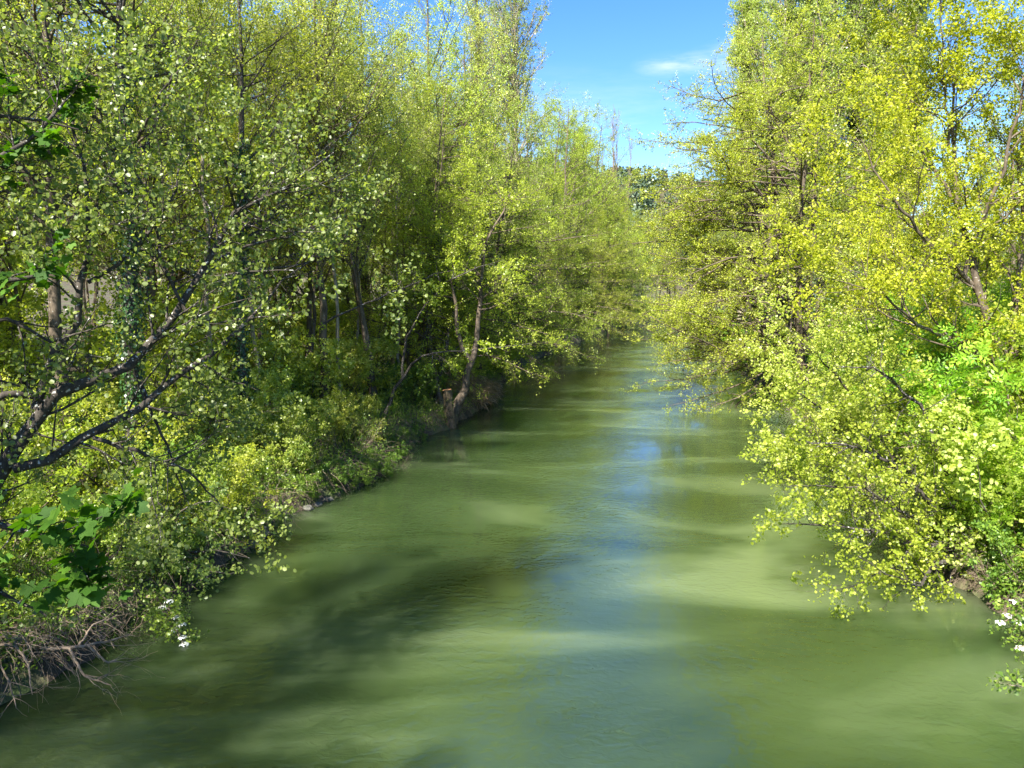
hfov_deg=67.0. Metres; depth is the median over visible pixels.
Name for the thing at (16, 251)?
shrub
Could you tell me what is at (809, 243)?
woodland tree
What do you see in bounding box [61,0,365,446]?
riverside tree
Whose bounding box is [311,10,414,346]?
slender tree
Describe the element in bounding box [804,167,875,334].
woodland tree
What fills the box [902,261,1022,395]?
shrub
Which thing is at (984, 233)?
woodland tree
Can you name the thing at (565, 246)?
riverside tree
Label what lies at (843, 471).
shrub
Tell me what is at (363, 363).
shrub
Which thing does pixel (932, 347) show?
shrub
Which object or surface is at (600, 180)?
distant tree
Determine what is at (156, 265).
woodland tree
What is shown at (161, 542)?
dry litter
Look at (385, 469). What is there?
shrub
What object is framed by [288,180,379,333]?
woodland tree
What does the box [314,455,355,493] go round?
shrub
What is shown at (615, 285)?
riverside tree
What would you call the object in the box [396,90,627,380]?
riverside tree
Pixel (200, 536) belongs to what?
shrub
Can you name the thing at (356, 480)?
shrub
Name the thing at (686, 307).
riverside tree
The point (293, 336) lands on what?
shrub
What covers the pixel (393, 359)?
slender tree
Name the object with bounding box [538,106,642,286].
riverside tree
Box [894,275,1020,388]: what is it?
shrub
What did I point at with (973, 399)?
shrub
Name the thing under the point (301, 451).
shrub
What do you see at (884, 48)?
poplar tree
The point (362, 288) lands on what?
airy tree
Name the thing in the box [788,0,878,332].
poplar tree
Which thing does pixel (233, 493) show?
shrub
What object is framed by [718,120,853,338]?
riverside tree
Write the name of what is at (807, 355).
shrub
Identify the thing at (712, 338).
shrub
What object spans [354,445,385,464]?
shrub
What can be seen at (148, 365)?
shrub
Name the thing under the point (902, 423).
shrub
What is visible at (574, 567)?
river water
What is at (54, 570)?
grass
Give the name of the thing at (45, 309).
woodland tree
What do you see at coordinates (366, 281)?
woodland tree
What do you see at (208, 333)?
slender tree
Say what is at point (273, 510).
shrub
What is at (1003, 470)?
shrub
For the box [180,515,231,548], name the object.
shrub
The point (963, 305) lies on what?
shrub
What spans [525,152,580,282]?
distant tree
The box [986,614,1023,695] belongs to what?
edge shrub
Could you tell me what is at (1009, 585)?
bank grass
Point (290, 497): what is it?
shrub
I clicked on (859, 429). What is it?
shrub
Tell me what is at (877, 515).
shrub
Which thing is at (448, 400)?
cut stump
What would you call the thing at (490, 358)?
shrub
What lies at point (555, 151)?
distant tree
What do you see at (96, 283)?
woodland tree
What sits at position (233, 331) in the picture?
shrub
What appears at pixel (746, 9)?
poplar tree
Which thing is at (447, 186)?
slender tree
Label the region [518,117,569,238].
distant tree
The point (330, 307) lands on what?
shrub
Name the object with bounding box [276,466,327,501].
shrub
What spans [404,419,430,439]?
shrub
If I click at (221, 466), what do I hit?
shrub
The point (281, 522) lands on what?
shrub
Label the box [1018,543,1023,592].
shrub
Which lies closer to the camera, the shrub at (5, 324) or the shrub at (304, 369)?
the shrub at (5, 324)
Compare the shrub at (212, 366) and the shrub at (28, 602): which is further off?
the shrub at (212, 366)
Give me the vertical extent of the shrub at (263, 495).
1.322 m
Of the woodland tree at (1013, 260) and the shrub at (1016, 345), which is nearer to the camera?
the shrub at (1016, 345)
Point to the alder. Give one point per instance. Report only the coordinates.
(40, 404)
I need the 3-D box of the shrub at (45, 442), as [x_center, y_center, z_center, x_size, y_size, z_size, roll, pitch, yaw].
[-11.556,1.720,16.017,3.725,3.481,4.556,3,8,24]
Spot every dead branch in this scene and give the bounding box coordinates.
[0,615,73,717]
[41,602,171,707]
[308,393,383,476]
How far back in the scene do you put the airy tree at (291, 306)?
36.18 m
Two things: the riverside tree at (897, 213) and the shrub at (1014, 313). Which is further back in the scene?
the riverside tree at (897, 213)
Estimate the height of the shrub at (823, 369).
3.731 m
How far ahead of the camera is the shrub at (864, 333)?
26.90 m
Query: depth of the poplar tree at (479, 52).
70.84 m
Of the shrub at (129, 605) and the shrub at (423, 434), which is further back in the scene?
the shrub at (423, 434)
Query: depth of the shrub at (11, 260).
20.64 m
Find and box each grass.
[0,336,559,673]
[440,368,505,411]
[730,334,1023,599]
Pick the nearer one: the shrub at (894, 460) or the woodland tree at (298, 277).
the shrub at (894, 460)
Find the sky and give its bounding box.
[0,0,1023,233]
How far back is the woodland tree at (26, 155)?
30.84 m
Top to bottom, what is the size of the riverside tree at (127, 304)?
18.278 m
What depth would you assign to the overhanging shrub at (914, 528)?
14.97 m
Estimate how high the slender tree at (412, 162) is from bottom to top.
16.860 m
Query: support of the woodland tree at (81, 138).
on the ground at (466, 413)
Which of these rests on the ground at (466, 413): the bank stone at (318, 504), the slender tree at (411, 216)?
the slender tree at (411, 216)
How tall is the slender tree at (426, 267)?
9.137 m
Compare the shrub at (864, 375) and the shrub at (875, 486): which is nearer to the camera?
the shrub at (875, 486)
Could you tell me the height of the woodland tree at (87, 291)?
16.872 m
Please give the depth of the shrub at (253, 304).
44.12 m
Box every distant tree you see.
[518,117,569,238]
[519,156,583,287]
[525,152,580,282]
[528,106,588,275]
[528,113,619,302]
[550,166,598,304]
[558,114,615,305]
[580,209,621,287]
[584,151,618,228]
[598,180,645,296]
[601,188,649,256]
[608,208,648,287]
[626,222,666,287]
[633,206,662,295]
[643,223,680,304]
[656,228,683,298]
[656,237,684,304]
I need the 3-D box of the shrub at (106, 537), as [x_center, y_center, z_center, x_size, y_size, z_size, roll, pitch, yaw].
[-7.564,2.716,14.748,2.180,2.548,3.022,2,7,19]
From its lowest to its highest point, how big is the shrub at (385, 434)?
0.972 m
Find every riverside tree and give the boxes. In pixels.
[0,0,252,479]
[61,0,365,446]
[209,0,431,402]
[231,0,428,403]
[302,58,569,398]
[378,69,506,378]
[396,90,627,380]
[453,155,593,363]
[471,69,613,307]
[484,174,624,356]
[518,90,632,293]
[531,183,642,344]
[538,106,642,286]
[565,201,648,334]
[567,208,661,328]
[577,183,644,330]
[606,230,675,325]
[619,0,972,414]
[699,180,788,334]
[716,126,817,340]
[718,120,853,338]
[719,184,754,320]
[822,86,1000,315]
[832,113,977,327]
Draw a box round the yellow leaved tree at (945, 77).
[745,0,1023,391]
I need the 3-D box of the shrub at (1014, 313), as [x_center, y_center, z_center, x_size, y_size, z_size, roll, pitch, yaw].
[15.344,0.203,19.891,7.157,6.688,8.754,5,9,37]
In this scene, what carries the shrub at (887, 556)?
on the ground at (466, 413)
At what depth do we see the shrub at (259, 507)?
18.95 m
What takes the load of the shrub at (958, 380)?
on the ground at (466, 413)
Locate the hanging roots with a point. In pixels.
(933, 539)
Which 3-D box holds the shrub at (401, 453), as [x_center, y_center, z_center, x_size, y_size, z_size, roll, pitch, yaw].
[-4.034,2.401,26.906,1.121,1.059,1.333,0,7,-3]
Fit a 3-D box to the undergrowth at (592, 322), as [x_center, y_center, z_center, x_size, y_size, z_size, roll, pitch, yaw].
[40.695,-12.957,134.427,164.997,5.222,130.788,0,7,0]
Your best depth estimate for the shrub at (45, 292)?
47.88 m
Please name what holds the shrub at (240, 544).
on the ground at (466, 413)
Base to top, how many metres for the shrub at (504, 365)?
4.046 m
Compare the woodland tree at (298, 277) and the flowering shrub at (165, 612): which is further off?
the woodland tree at (298, 277)
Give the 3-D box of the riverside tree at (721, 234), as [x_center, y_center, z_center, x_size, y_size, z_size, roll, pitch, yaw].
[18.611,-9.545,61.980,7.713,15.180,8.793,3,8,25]
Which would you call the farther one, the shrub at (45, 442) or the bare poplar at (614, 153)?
the bare poplar at (614, 153)
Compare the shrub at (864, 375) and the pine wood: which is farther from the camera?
the pine wood
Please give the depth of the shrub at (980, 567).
15.10 m
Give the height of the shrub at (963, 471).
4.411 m
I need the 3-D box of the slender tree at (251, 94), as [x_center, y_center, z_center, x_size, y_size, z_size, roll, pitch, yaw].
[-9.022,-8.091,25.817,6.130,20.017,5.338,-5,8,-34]
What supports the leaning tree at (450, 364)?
on the ground at (466, 413)
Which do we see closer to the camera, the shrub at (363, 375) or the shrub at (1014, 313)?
the shrub at (1014, 313)
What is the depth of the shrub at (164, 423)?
18.67 m
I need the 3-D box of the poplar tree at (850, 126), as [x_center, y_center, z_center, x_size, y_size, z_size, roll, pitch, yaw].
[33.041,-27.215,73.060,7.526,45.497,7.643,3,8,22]
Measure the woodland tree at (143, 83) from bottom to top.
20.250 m
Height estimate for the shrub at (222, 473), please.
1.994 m
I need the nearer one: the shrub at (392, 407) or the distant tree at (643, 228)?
the shrub at (392, 407)
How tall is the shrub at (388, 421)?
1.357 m
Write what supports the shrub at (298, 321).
on the ground at (466, 413)
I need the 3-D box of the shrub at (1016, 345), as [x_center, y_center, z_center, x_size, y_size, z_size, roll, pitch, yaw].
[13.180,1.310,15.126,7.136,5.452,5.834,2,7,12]
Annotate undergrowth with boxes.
[61,297,997,346]
[724,334,1023,607]
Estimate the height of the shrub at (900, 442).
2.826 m
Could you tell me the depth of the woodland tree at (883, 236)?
68.24 m
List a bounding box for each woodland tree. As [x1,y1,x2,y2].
[0,0,202,439]
[0,0,286,396]
[0,1,100,250]
[0,7,114,248]
[0,51,87,388]
[0,85,34,163]
[0,164,70,334]
[2,2,69,220]
[15,0,287,403]
[22,0,236,381]
[29,109,117,336]
[41,59,158,348]
[54,0,312,319]
[91,1,223,261]
[151,126,186,288]
[156,101,267,310]
[157,0,329,368]
[193,0,364,317]
[219,22,406,373]
[235,93,324,302]
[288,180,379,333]
[306,182,375,292]
[322,50,438,368]
[329,171,423,308]
[358,207,466,301]
[370,176,411,335]
[755,174,834,320]
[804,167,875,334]
[834,155,941,315]
[847,177,922,318]
[906,24,1023,306]
[944,160,1021,297]
[967,156,1021,293]
[968,107,1023,296]
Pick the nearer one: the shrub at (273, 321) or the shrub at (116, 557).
the shrub at (116, 557)
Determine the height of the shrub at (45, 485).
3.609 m
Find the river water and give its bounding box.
[0,317,1023,767]
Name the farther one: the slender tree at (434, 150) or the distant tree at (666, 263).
the distant tree at (666, 263)
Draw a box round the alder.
[0,0,434,630]
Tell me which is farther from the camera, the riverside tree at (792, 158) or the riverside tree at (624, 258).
the riverside tree at (624, 258)
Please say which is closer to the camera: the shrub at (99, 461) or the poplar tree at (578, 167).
the shrub at (99, 461)
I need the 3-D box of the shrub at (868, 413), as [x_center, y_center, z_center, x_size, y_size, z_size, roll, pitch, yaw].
[11.693,1.329,21.165,5.361,4.521,3.868,-3,8,-22]
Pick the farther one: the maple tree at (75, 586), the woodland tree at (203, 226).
the woodland tree at (203, 226)
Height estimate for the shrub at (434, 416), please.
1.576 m
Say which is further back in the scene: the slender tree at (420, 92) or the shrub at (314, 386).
the slender tree at (420, 92)
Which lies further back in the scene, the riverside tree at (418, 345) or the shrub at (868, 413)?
the riverside tree at (418, 345)
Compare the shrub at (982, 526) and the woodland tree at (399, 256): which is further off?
the woodland tree at (399, 256)
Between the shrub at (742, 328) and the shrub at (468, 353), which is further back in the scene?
the shrub at (742, 328)
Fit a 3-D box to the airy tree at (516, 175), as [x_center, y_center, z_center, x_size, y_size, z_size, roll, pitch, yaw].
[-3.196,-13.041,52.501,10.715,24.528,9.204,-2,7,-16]
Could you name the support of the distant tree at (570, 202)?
on the ground at (466, 413)
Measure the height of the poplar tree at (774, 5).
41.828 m
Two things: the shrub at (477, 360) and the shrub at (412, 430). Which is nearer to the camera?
the shrub at (412, 430)
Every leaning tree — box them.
[324,230,536,414]
[363,158,562,423]
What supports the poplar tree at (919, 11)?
on the ground at (466, 413)
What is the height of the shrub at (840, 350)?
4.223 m
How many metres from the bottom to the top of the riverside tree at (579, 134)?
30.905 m
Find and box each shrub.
[0,230,26,267]
[0,234,31,305]
[0,250,24,384]
[0,270,226,419]
[0,279,272,449]
[0,288,32,400]
[0,289,47,408]
[0,368,209,518]
[0,385,71,507]
[0,386,134,515]
[0,417,108,616]
[0,517,164,606]
[0,559,71,618]
[2,240,32,357]
[2,243,69,344]
[2,557,147,665]
[4,250,92,375]
[14,465,179,576]
[71,373,174,464]
[77,563,189,653]
[88,419,228,504]
[95,529,204,593]
[98,378,219,449]
[103,440,281,552]
[105,409,212,471]
[129,441,275,543]
[133,581,209,646]
[135,592,185,621]
[138,282,326,412]
[144,442,256,505]
[154,363,263,441]
[160,474,250,600]
[160,523,220,560]
[164,307,298,371]
[175,282,319,367]
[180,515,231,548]
[195,356,310,447]
[200,487,270,530]
[202,296,267,368]
[207,435,284,498]
[209,278,291,335]
[214,524,271,559]
[218,391,345,478]
[219,365,305,414]
[219,397,302,431]
[224,371,311,404]
[228,434,309,493]
[234,262,376,362]
[241,478,305,546]
[242,487,279,524]
[248,323,354,417]
[251,502,291,527]
[260,482,316,518]
[262,362,324,403]
[274,424,350,467]
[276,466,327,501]
[293,352,373,407]
[297,459,344,486]
[306,410,392,459]
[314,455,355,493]
[316,297,372,340]
[316,391,387,452]
[317,282,416,363]
[322,384,403,432]
[326,459,377,491]
[329,328,409,404]
[351,412,412,449]
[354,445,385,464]
[354,452,401,479]
[358,412,404,430]
[363,360,440,414]
[373,308,436,360]
[375,357,447,405]
[377,425,408,447]
[378,438,411,463]
[379,425,409,447]
[380,448,421,474]
[399,395,455,431]
[401,424,420,443]
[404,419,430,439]
[405,320,494,374]
[436,347,501,380]
[467,327,535,382]
[483,346,508,368]
[700,318,726,350]
[727,316,762,344]
[737,321,1023,620]
[739,234,914,484]
[752,341,792,367]
[791,400,815,429]
[806,298,937,440]
[806,328,849,376]
[806,341,891,406]
[820,331,899,391]
[821,447,872,489]
[822,341,914,398]
[822,357,901,430]
[827,449,912,520]
[827,452,857,473]
[828,361,918,431]
[833,352,1004,467]
[836,454,913,499]
[839,493,934,558]
[843,385,914,467]
[846,429,937,518]
[855,307,1023,529]
[855,364,924,403]
[868,398,917,486]
[870,361,1022,488]
[871,251,1023,365]
[871,284,1023,408]
[874,473,936,513]
[876,494,984,565]
[880,310,964,370]
[883,390,1023,580]
[888,425,993,510]
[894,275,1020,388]
[897,375,1023,509]
[898,275,970,360]
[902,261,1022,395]
[905,291,1023,476]
[912,282,1019,356]
[929,463,1023,557]
[935,523,1022,590]
[948,279,1023,373]
[963,511,1023,608]
[964,322,1023,466]
[966,455,1023,550]
[983,283,1023,396]
[983,443,1023,549]
[984,315,1023,510]
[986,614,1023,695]
[987,591,1023,661]
[993,454,1023,495]
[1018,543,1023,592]
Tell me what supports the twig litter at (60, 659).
on the ground at (466, 413)
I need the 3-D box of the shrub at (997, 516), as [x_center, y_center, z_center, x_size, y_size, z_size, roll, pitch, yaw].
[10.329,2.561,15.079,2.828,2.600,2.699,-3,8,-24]
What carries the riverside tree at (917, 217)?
on the ground at (466, 413)
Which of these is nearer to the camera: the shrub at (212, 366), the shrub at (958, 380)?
the shrub at (958, 380)
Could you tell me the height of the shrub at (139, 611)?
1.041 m
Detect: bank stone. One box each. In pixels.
[246,540,258,547]
[302,505,313,510]
[313,502,322,506]
[324,497,333,501]
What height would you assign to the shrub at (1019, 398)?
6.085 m
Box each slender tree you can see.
[103,0,275,425]
[150,0,343,391]
[270,0,396,393]
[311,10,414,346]
[352,3,451,375]
[353,24,448,362]
[371,207,496,381]
[376,191,435,358]
[386,134,434,306]
[393,52,452,290]
[397,57,465,366]
[400,191,520,404]
[402,27,506,378]
[425,78,496,372]
[446,116,489,287]
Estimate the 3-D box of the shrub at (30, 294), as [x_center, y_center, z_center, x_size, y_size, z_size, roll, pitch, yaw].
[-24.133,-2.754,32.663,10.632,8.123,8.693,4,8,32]
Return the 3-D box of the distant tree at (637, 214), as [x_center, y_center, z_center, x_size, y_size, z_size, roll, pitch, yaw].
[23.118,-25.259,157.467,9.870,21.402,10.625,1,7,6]
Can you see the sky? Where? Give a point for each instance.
(616, 51)
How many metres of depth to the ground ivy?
16.93 m
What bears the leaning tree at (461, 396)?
on the ground at (466, 413)
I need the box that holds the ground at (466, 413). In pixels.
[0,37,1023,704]
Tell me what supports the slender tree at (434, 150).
on the ground at (466, 413)
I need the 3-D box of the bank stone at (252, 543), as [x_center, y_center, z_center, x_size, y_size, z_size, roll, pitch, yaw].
[-6.093,3.765,18.156,0.370,0.190,0.309,5,5,-18]
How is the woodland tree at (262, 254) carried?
on the ground at (466, 413)
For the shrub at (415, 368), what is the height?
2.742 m
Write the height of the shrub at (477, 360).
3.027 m
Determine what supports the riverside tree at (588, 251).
on the ground at (466, 413)
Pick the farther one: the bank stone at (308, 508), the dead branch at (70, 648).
the bank stone at (308, 508)
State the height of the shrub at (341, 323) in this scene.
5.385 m
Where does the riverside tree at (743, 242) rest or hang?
on the ground at (466, 413)
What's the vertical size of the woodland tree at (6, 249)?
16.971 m
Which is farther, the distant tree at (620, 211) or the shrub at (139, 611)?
the distant tree at (620, 211)
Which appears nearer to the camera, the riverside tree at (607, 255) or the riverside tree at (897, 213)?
the riverside tree at (897, 213)
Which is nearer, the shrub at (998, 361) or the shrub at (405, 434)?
the shrub at (998, 361)
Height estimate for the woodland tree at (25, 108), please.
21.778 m
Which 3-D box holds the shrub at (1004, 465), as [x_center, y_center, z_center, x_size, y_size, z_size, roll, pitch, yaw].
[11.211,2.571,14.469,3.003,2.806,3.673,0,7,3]
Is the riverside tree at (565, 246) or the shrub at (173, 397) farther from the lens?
the riverside tree at (565, 246)
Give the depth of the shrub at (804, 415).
33.49 m
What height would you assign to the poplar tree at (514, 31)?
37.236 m
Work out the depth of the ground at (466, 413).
17.64 m
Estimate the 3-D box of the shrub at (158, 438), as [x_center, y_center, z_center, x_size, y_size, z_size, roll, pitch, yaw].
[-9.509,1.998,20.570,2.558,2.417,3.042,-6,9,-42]
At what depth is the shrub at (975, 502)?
15.64 m
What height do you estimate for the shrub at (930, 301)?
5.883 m
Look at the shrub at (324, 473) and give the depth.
22.24 m
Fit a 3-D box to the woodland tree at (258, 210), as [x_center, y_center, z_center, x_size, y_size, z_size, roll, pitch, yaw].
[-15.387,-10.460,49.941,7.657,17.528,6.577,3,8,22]
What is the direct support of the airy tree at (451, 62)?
on the ground at (466, 413)
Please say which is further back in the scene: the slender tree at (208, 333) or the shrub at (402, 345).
the shrub at (402, 345)
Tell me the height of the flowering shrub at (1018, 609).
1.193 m
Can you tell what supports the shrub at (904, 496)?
on the ground at (466, 413)
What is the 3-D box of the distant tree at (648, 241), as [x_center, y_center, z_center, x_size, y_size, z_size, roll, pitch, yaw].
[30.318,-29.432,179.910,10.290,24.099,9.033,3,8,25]
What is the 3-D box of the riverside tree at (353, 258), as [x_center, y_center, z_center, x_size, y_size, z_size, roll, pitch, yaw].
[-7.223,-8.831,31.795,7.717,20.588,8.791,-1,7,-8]
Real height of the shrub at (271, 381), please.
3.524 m
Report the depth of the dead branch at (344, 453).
24.31 m
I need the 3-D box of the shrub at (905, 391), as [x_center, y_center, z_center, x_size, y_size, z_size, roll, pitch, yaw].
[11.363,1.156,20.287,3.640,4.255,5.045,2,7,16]
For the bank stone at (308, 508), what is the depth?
21.08 m
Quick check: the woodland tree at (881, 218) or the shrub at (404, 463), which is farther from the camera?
the woodland tree at (881, 218)
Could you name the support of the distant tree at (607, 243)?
on the ground at (466, 413)
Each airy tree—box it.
[196,0,414,360]
[284,0,426,356]
[353,0,524,373]
[391,0,536,254]
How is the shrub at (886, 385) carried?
on the ground at (466, 413)
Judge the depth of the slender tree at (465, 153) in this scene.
47.90 m
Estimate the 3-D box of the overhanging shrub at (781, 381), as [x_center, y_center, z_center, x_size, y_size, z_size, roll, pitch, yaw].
[9.894,-0.544,24.533,6.875,8.400,3.727,-3,8,-25]
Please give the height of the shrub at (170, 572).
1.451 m
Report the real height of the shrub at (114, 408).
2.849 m
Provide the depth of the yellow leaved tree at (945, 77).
17.94 m
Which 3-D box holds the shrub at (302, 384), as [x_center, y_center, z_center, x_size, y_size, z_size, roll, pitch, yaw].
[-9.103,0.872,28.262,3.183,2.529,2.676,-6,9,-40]
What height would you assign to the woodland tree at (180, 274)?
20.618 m
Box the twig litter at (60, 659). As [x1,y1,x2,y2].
[0,370,508,702]
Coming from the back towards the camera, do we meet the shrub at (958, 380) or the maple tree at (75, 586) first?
the shrub at (958, 380)
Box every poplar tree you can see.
[444,0,509,289]
[470,0,554,280]
[568,127,587,291]
[717,0,774,319]
[744,0,819,334]
[778,0,831,331]
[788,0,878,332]
[836,0,884,323]
[841,0,924,327]
[877,0,947,329]
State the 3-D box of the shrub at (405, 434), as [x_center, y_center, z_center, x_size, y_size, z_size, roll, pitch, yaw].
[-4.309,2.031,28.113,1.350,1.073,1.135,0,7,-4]
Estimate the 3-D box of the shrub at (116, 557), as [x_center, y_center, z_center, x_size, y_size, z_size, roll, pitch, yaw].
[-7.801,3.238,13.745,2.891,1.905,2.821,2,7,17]
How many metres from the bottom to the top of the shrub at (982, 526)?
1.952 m
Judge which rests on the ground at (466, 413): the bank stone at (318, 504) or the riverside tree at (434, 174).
the riverside tree at (434, 174)
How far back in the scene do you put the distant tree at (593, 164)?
128.88 m
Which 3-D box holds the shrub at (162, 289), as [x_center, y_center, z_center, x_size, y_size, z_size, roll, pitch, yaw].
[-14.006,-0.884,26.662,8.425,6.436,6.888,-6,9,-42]
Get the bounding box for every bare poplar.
[599,151,616,196]
[608,107,633,224]
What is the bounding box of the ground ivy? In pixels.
[0,331,561,682]
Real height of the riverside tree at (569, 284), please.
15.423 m
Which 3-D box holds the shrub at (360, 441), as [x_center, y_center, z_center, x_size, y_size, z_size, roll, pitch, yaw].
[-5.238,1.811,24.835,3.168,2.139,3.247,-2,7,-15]
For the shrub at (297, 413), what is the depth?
21.97 m
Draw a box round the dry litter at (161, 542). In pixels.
[0,346,554,673]
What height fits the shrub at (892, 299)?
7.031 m
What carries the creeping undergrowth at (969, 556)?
on the ground at (466, 413)
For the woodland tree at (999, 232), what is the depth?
59.44 m
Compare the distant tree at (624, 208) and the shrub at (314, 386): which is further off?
the distant tree at (624, 208)
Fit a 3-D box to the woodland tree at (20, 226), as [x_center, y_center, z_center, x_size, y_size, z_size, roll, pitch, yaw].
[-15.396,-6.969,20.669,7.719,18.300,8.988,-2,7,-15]
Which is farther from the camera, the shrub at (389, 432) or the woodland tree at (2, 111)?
the shrub at (389, 432)
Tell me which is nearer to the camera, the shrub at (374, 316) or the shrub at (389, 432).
the shrub at (389, 432)
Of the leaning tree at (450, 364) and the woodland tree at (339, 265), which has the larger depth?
the woodland tree at (339, 265)
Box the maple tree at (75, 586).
[0,66,149,615]
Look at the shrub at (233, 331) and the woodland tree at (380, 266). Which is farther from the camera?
the woodland tree at (380, 266)
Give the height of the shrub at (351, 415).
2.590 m
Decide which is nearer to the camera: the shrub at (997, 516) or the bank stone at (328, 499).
the shrub at (997, 516)
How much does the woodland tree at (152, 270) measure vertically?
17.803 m
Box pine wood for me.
[407,146,993,301]
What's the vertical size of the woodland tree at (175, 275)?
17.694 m
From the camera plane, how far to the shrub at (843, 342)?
36.65 m
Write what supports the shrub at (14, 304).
on the ground at (466, 413)
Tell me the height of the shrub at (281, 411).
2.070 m
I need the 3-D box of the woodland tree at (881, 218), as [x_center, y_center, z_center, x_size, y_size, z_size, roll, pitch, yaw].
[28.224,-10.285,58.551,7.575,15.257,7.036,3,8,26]
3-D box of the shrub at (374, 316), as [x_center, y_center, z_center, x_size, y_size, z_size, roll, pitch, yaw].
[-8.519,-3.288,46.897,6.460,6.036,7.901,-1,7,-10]
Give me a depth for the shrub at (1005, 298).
19.66 m
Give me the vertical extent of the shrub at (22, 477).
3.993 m
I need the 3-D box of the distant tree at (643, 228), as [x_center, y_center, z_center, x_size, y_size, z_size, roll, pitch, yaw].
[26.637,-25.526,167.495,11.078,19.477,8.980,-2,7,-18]
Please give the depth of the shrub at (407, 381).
33.58 m
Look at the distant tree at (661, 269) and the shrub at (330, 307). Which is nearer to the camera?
the shrub at (330, 307)
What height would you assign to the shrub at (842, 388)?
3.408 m
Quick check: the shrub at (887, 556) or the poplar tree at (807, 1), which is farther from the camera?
the poplar tree at (807, 1)
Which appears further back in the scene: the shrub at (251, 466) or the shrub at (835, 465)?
the shrub at (835, 465)
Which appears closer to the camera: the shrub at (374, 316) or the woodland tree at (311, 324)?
the woodland tree at (311, 324)
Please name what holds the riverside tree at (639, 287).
on the ground at (466, 413)
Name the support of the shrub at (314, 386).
on the ground at (466, 413)
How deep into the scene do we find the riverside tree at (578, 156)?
85.80 m
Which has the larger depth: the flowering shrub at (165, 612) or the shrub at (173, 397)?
the shrub at (173, 397)
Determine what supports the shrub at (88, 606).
on the ground at (466, 413)
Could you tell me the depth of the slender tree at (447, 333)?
35.05 m
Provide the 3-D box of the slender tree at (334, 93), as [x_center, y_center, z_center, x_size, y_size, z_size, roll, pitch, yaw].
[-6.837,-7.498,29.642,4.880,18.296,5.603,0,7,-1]
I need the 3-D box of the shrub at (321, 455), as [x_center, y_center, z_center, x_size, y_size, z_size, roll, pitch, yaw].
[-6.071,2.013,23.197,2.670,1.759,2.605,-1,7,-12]
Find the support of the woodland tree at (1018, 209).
on the ground at (466, 413)
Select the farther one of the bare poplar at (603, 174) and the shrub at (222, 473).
the bare poplar at (603, 174)
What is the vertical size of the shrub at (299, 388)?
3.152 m
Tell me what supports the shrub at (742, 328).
on the ground at (466, 413)
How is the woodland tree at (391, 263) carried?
on the ground at (466, 413)
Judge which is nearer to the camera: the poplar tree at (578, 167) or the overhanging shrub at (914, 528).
the overhanging shrub at (914, 528)
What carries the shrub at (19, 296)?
on the ground at (466, 413)
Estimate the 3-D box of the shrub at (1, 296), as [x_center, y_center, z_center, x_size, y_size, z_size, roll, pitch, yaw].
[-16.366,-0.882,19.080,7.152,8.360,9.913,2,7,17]
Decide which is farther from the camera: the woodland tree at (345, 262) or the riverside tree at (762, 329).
the riverside tree at (762, 329)
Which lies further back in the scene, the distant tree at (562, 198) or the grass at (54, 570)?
the distant tree at (562, 198)
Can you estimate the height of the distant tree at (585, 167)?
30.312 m
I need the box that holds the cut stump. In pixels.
[442,389,456,428]
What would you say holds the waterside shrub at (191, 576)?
on the ground at (466, 413)
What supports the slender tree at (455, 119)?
on the ground at (466, 413)
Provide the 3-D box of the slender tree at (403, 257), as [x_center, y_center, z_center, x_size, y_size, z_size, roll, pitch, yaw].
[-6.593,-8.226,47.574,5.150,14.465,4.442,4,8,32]
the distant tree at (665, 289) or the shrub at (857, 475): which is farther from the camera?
the distant tree at (665, 289)
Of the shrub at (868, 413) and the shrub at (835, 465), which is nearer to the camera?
the shrub at (868, 413)
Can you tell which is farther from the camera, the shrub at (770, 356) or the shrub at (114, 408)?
the shrub at (770, 356)
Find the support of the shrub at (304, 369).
on the ground at (466, 413)
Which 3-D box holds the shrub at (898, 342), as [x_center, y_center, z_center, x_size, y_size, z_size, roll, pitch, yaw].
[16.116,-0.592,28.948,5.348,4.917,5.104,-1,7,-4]
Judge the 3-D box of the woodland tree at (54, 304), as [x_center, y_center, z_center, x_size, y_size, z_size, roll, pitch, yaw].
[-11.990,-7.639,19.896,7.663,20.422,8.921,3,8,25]
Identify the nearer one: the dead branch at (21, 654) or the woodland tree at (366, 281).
the dead branch at (21, 654)
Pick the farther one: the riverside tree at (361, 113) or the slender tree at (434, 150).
the slender tree at (434, 150)
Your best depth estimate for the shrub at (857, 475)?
20.67 m
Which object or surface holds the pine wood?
on the ground at (466, 413)

